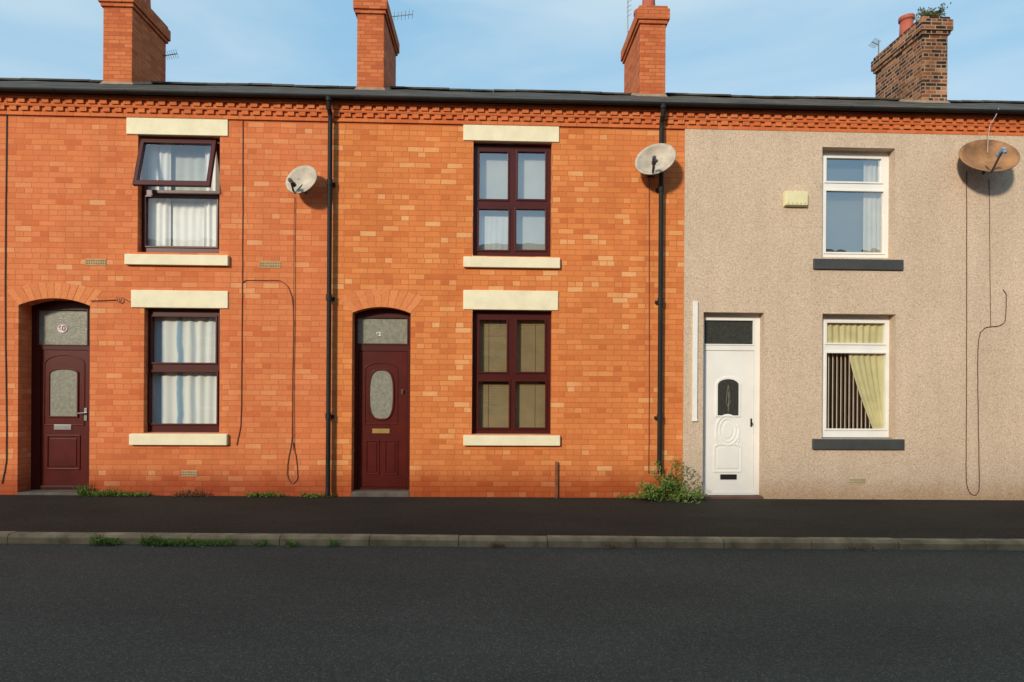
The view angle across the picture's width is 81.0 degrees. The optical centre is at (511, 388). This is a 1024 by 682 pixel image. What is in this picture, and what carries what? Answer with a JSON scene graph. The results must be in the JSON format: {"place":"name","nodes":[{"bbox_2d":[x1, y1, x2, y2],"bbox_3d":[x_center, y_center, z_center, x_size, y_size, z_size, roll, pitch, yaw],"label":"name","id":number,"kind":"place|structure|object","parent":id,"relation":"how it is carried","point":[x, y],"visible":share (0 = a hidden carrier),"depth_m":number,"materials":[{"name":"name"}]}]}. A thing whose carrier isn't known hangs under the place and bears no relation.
{"place":"outdoors","nodes":[
{"label":"outdoors","id":0,"kind":"place"},
{"bbox_2d":[0,78,102,94],"bbox_3d":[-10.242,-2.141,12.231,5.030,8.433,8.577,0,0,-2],"label":"roof","id":1,"kind":"structure","parent":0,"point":[24,81],"depth_m":12.14,"materials":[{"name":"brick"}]},
{"bbox_2d":[0,543,1023,681],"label":"road","id":2,"kind":"structure","parent":0,"point":[154,613],"depth_m":4.32,"materials":[{"name":"grey asphalt"}]},
{"bbox_2d":[89,533,121,545],"bbox_3d":[-4.111,1.517,6.024,0.335,0.146,0.177,0,0,-2],"label":"weed","id":3,"kind":"object","parent":2,"relation":"on","point":[102,541],"visible":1,"depth_m":6.05,"materials":[{"name":"green plant"}]},
{"bbox_2d":[137,534,171,546],"bbox_3d":[-3.619,1.521,6.056,0.377,0.171,0.171,0,0,13],"label":"weed","id":4,"kind":"object","parent":2,"relation":"on","point":[153,541],"visible":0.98,"depth_m":6.05,"materials":[{"name":"green plant"}]},
{"bbox_2d":[165,536,204,546],"bbox_3d":[-3.310,1.536,6.064,0.436,0.111,0.170,0,0,-2],"label":"weed","id":5,"kind":"object","parent":2,"relation":"on","point":[180,542],"visible":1,"depth_m":6.05,"materials":[{"name":"green plant"}]},
{"bbox_2d":[196,537,238,547],"bbox_3d":[-2.972,1.548,6.053,0.410,0.115,0.134,0,0,-2],"label":"weed","id":6,"kind":"object","parent":2,"relation":"on","point":[219,543],"visible":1,"depth_m":6.07,"materials":[{"name":"green plant"}]},
{"bbox_2d":[251,539,268,546],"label":"weed","id":7,"kind":"object","parent":2,"relation":"on","point":[261,543],"visible":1,"depth_m":6.08,"materials":[{"name":"green plant"}]},
{"bbox_2d":[284,537,298,546],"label":"weed","id":8,"kind":"object","parent":2,"relation":"on","point":[291,544],"visible":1,"depth_m":6.08,"materials":[{"name":"green plant"}]},
{"bbox_2d":[327,538,340,546],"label":"weed","id":9,"kind":"object","parent":2,"relation":"on","point":[335,543],"visible":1,"depth_m":6.10,"materials":[{"name":"green plant"}]},
{"bbox_2d":[488,542,504,547],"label":"weed","id":10,"kind":"object","parent":2,"relation":"on","point":[494,545],"visible":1,"depth_m":6.13,"materials":[{"name":"plant"}]},
{"bbox_2d":[0,531,1023,550],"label":"kerb","id":11,"kind":"structure","parent":2,"relation":"on","point":[417,540],"depth_m":6.19,"materials":[{"name":"concrete"}]},
{"bbox_2d":[848,546,879,551],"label":"weed","id":12,"kind":"object","parent":2,"relation":"on","point":[862,549],"visible":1,"depth_m":6.17,"materials":[{"name":"plant"}]},
{"bbox_2d":[0,495,1023,538],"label":"pavement","id":13,"kind":"structure","parent":0,"point":[866,518],"depth_m":7.23,"materials":[{"name":"black asphalt"}]},
{"bbox_2d":[72,481,112,496],"bbox_3d":[-5.761,1.359,8.212,0.552,0.233,0.247,0,0,-2],"label":"weed","id":14,"kind":"object","parent":13,"relation":"on","point":[82,491],"visible":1,"depth_m":8.21,"materials":[{"name":"green plant"}]},
{"bbox_2d":[106,487,149,496],"bbox_3d":[-5.275,1.409,8.237,0.594,0.146,0.176,0,0,-4],"label":"weed","id":15,"kind":"object","parent":13,"relation":"on","point":[131,494],"visible":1,"depth_m":8.23,"materials":[{"name":"green plant"}]},
{"bbox_2d":[173,488,207,496],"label":"weed","id":16,"kind":"object","parent":13,"relation":"on","point":[186,494],"visible":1,"depth_m":8.26,"materials":[{"name":"plant"}]},
{"bbox_2d":[245,490,286,496],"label":"weed","id":17,"kind":"object","parent":13,"relation":"on","point":[266,494],"visible":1,"depth_m":8.29,"materials":[{"name":"green plant"}]},
{"bbox_2d":[299,491,334,497],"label":"weed","id":18,"kind":"object","parent":13,"relation":"on","point":[314,495],"visible":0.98,"depth_m":8.33,"materials":[{"name":"green plant"}]},
{"bbox_2d":[555,461,557,497],"bbox_3d":[0.632,1.300,8.502,0.044,0.537,0.041,0,0,-2],"label":"wall post","id":19,"kind":"object","parent":13,"relation":"on","point":[556,479],"depth_m":8.48,"materials":[{"name":"metal"}]},
{"bbox_2d":[617,493,640,498],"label":"weed","id":20,"kind":"object","parent":13,"relation":"on","point":[631,497],"visible":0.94,"depth_m":8.48,"materials":[{"name":"green plant"}]},
{"bbox_2d":[634,454,706,503],"bbox_3d":[2.201,1.274,8.296,1.006,0.744,0.439,0,0,-2],"label":"shrub","id":21,"kind":"object","parent":13,"relation":"on","point":[667,486],"visible":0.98,"depth_m":8.35,"materials":[{"name":"green plant"}]},
{"bbox_2d":[0,0,1023,100],"label":"sky","id":22,"kind":"structure","parent":0,"point":[733,47],"materials":[{"name":"blue"}]},
{"bbox_3d":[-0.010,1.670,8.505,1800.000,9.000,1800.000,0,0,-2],"label":"ground","id":23,"kind":"structure","parent":0,"visible":0},
{"bbox_2d":[0,0,371,495],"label":"terraced house","id":24,"kind":"structure","parent":23,"relation":"on","point":[125,182],"depth_m":8.38,"materials":[{"name":"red brick"}]},
{"bbox_2d":[1,115,6,483],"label":"wall cable","id":25,"kind":"object","parent":24,"relation":"attached to","point":[5,300],"depth_m":8.25,"materials":[{"name":"black plastic"}]},
{"bbox_2d":[17,301,89,494],"bbox_3d":[-6.346,0.263,8.439,0.983,3.074,0.322,0,0,-2],"label":"door","id":26,"kind":"structure","parent":24,"relation":"in","point":[60,363],"depth_m":8.54,"materials":[{"name":"red plastic"}]},
{"bbox_2d":[90,297,127,302],"bbox_3d":[-5.577,-1.234,8.293,0.526,0.085,0.028,0,0,-2],"label":"wall hook","id":27,"kind":"object","parent":24,"relation":"attached to","point":[108,300],"depth_m":8.29,"materials":[{"name":"metal"}]},
{"bbox_2d":[162,49,178,59],"bbox_3d":[-7.204,-6.794,12.623,0.598,0.776,0.160,0,0,27],"label":"television aerial","id":28,"kind":"object","parent":24,"relation":"attached to","point":[170,54],"visible":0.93,"depth_m":12.59,"materials":[{"name":"metal"}]},
{"bbox_2d":[124,117,228,265],"bbox_3d":[-4.651,-2.748,8.409,1.413,2.065,0.427,0,0,-2],"label":"window","id":29,"kind":"structure","parent":24,"relation":"in","point":[180,182],"depth_m":8.46,"materials":[{"name":"glass"}]},
{"bbox_2d":[129,290,227,444],"bbox_3d":[-4.616,-0.295,8.428,1.361,2.150,0.269,0,0,-2],"label":"window","id":30,"kind":"structure","parent":24,"relation":"in","point":[184,344],"depth_m":8.53,"materials":[{"name":"red plastic"}]},
{"bbox_2d":[236,120,242,444],"bbox_3d":[-3.800,-1.519,8.366,0.076,4.614,0.013,0,0,-2],"label":"wall cable","id":31,"kind":"object","parent":24,"relation":"attached to","point":[242,278],"depth_m":8.36,"materials":[{"name":"black plastic"}]},
{"bbox_2d":[243,280,297,483],"bbox_3d":[-3.381,-0.097,8.380,0.785,2.854,0.013,0,0,-2],"label":"wall cable","id":32,"kind":"object","parent":24,"relation":"attached to","point":[292,382],"depth_m":8.39,"materials":[{"name":"black plastic"}]},
{"bbox_2d":[292,197,294,449],"bbox_3d":[-3.053,-0.913,8.379,0.022,3.545,0.011,0,0,-2],"label":"wall cable","id":33,"kind":"object","parent":24,"relation":"attached to","point":[293,334],"depth_m":8.38,"materials":[{"name":"black plastic"}]},
{"bbox_2d":[286,165,316,193],"bbox_3d":[-2.917,-2.862,8.203,0.384,0.428,0.413,0,0,-36],"label":"satellite dish","id":34,"kind":"object","parent":24,"relation":"attached to","point":[301,179],"visible":1,"depth_m":8.22,"materials":[{"name":"paint"}]},
{"bbox_2d":[326,0,689,497],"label":"terraced house","id":35,"kind":"structure","parent":23,"relation":"on","point":[490,302],"depth_m":8.54,"materials":[{"name":"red brick"}]},
{"bbox_2d":[351,308,410,496],"bbox_3d":[-1.852,0.327,8.592,0.833,3.003,0.320,0,0,-2],"label":"door","id":36,"kind":"structure","parent":35,"relation":"in","point":[382,336],"depth_m":8.61,"materials":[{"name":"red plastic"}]},
{"bbox_2d":[392,11,412,19],"bbox_3d":[-2.428,-7.319,13.039,0.717,1.888,0.173,0,0,21],"label":"television aerial","id":37,"kind":"object","parent":35,"relation":"attached to","point":[401,15],"visible":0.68,"depth_m":13.02,"materials":[{"name":"metal"}]},
{"bbox_2d":[463,124,559,268],"bbox_3d":[-0.008,-2.735,8.595,1.380,2.045,0.291,0,0,-2],"label":"window","id":38,"kind":"structure","parent":35,"relation":"in","point":[512,182],"depth_m":8.61,"materials":[{"name":"red plastic"}]},
{"bbox_2d":[463,290,559,445],"bbox_3d":[-0.007,-0.297,8.574,1.381,2.198,0.248,0,0,-2],"label":"window","id":39,"kind":"structure","parent":35,"relation":"in","point":[511,349],"depth_m":8.62,"materials":[{"name":"red plastic"}]},
{"bbox_2d":[648,177,649,472],"bbox_3d":[1.958,-0.914,8.561,0.032,4.244,0.013,0,0,-2],"label":"wall cable","id":40,"kind":"object","parent":35,"relation":"attached to","point":[649,311],"depth_m":8.56,"materials":[{"name":"black plastic"}]},
{"bbox_2d":[635,143,675,176],"bbox_3d":[1.966,-3.189,8.316,0.446,0.486,0.449,0,0,-37],"label":"satellite dish","id":41,"kind":"object","parent":35,"relation":"attached to","point":[653,160],"visible":1,"depth_m":8.35,"materials":[{"name":"paint"}]},
{"bbox_2d":[621,0,1023,499],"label":"terraced house","id":42,"kind":"structure","parent":23,"relation":"on","point":[831,340],"depth_m":8.69,"materials":[{"name":"beige concrete"}]},
{"bbox_2d":[627,0,631,34],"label":"television aerial","id":43,"kind":"object","parent":42,"relation":"attached to","point":[628,15],"visible":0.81,"depth_m":12.98,"materials":[{"name":"metal"}]},
{"bbox_2d":[692,301,697,420],"bbox_3d":[2.612,-0.393,8.554,0.075,1.711,0.033,0,0,-2],"label":"cable trunking","id":44,"kind":"object","parent":42,"relation":"attached to","point":[694,357],"visible":1,"depth_m":8.54,"materials":[{"name":"white plastic"}]},
{"bbox_2d":[702,313,762,498],"bbox_3d":[3.168,0.372,8.737,0.896,2.977,0.350,0,0,-2],"label":"door","id":45,"kind":"structure","parent":42,"relation":"in","point":[731,342],"depth_m":8.73,"materials":[{"name":"white plastic"}]},
{"bbox_2d":[783,191,807,206],"bbox_3d":[4.068,-2.722,8.585,0.348,0.217,0.070,0,0,-2],"label":"alarm box","id":46,"kind":"object","parent":42,"relation":"attached to","point":[795,198],"visible":1,"depth_m":8.55,"materials":[{"name":"beige plastic"}]},
{"bbox_2d":[813,151,903,270],"bbox_3d":[4.995,-2.651,8.792,1.316,1.867,0.346,0,0,-2],"label":"window","id":47,"kind":"structure","parent":42,"relation":"in","point":[855,185],"depth_m":8.91,"materials":[{"name":"white plastic"}]},
{"bbox_2d":[812,315,904,449],"bbox_3d":[4.996,-0.128,8.785,1.347,2.010,0.332,0,0,-2],"label":"window","id":48,"kind":"structure","parent":42,"relation":"in","point":[865,338],"depth_m":8.84,"materials":[{"name":"white plastic"}]},
{"bbox_2d":[966,171,1006,495],"bbox_3d":[6.889,-0.802,8.707,0.616,4.710,0.013,0,0,-2],"label":"wall cable","id":49,"kind":"object","parent":42,"relation":"attached to","point":[977,354],"depth_m":8.70,"materials":[{"name":"black plastic"}]},
{"bbox_2d":[959,139,1019,174],"bbox_3d":[6.777,-3.283,8.476,0.768,0.582,0.561,0,0,-35],"label":"satellite dish","id":50,"kind":"object","parent":42,"relation":"attached to","point":[999,156],"visible":1,"depth_m":8.52,"materials":[{"name":"paint"}]},
{"bbox_2d":[989,181,990,325],"bbox_3d":[6.949,-1.984,8.711,0.046,2.136,0.010,0,0,-2],"label":"wall cable","id":51,"kind":"object","parent":42,"relation":"attached to","point":[989,241],"depth_m":8.71,"materials":[{"name":"grey plastic"}]},
{"bbox_2d":[987,108,998,152],"bbox_3d":[6.882,-3.691,8.567,0.168,0.650,0.011,0,0,-2],"label":"wall cable","id":52,"kind":"object","parent":42,"relation":"attached to","point":[988,132],"depth_m":8.56,"materials":[{"name":"grey plastic"}]},
{"bbox_2d":[851,13,1023,115],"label":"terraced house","id":53,"kind":"structure","parent":23,"relation":"on","point":[909,64],"depth_m":12.31,"materials":[{"name":"brick"}]},
{"bbox_2d":[868,39,881,53],"bbox_3d":[8.204,-7.135,13.548,0.469,1.652,0.186,0,0,-40],"label":"television aerial","id":54,"kind":"object","parent":53,"relation":"attached to","point":[876,44],"visible":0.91,"depth_m":13.60,"materials":[{"name":"metal"}]},
{"bbox_2d":[913,2,951,23],"bbox_3d":[8.618,-7.687,12.351,0.614,0.404,0.473,0,0,5],"label":"plant","id":55,"kind":"object","parent":53,"relation":"on","point":[939,12],"visible":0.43,"depth_m":12.25,"materials":[{"name":"green plant"}]}
]}

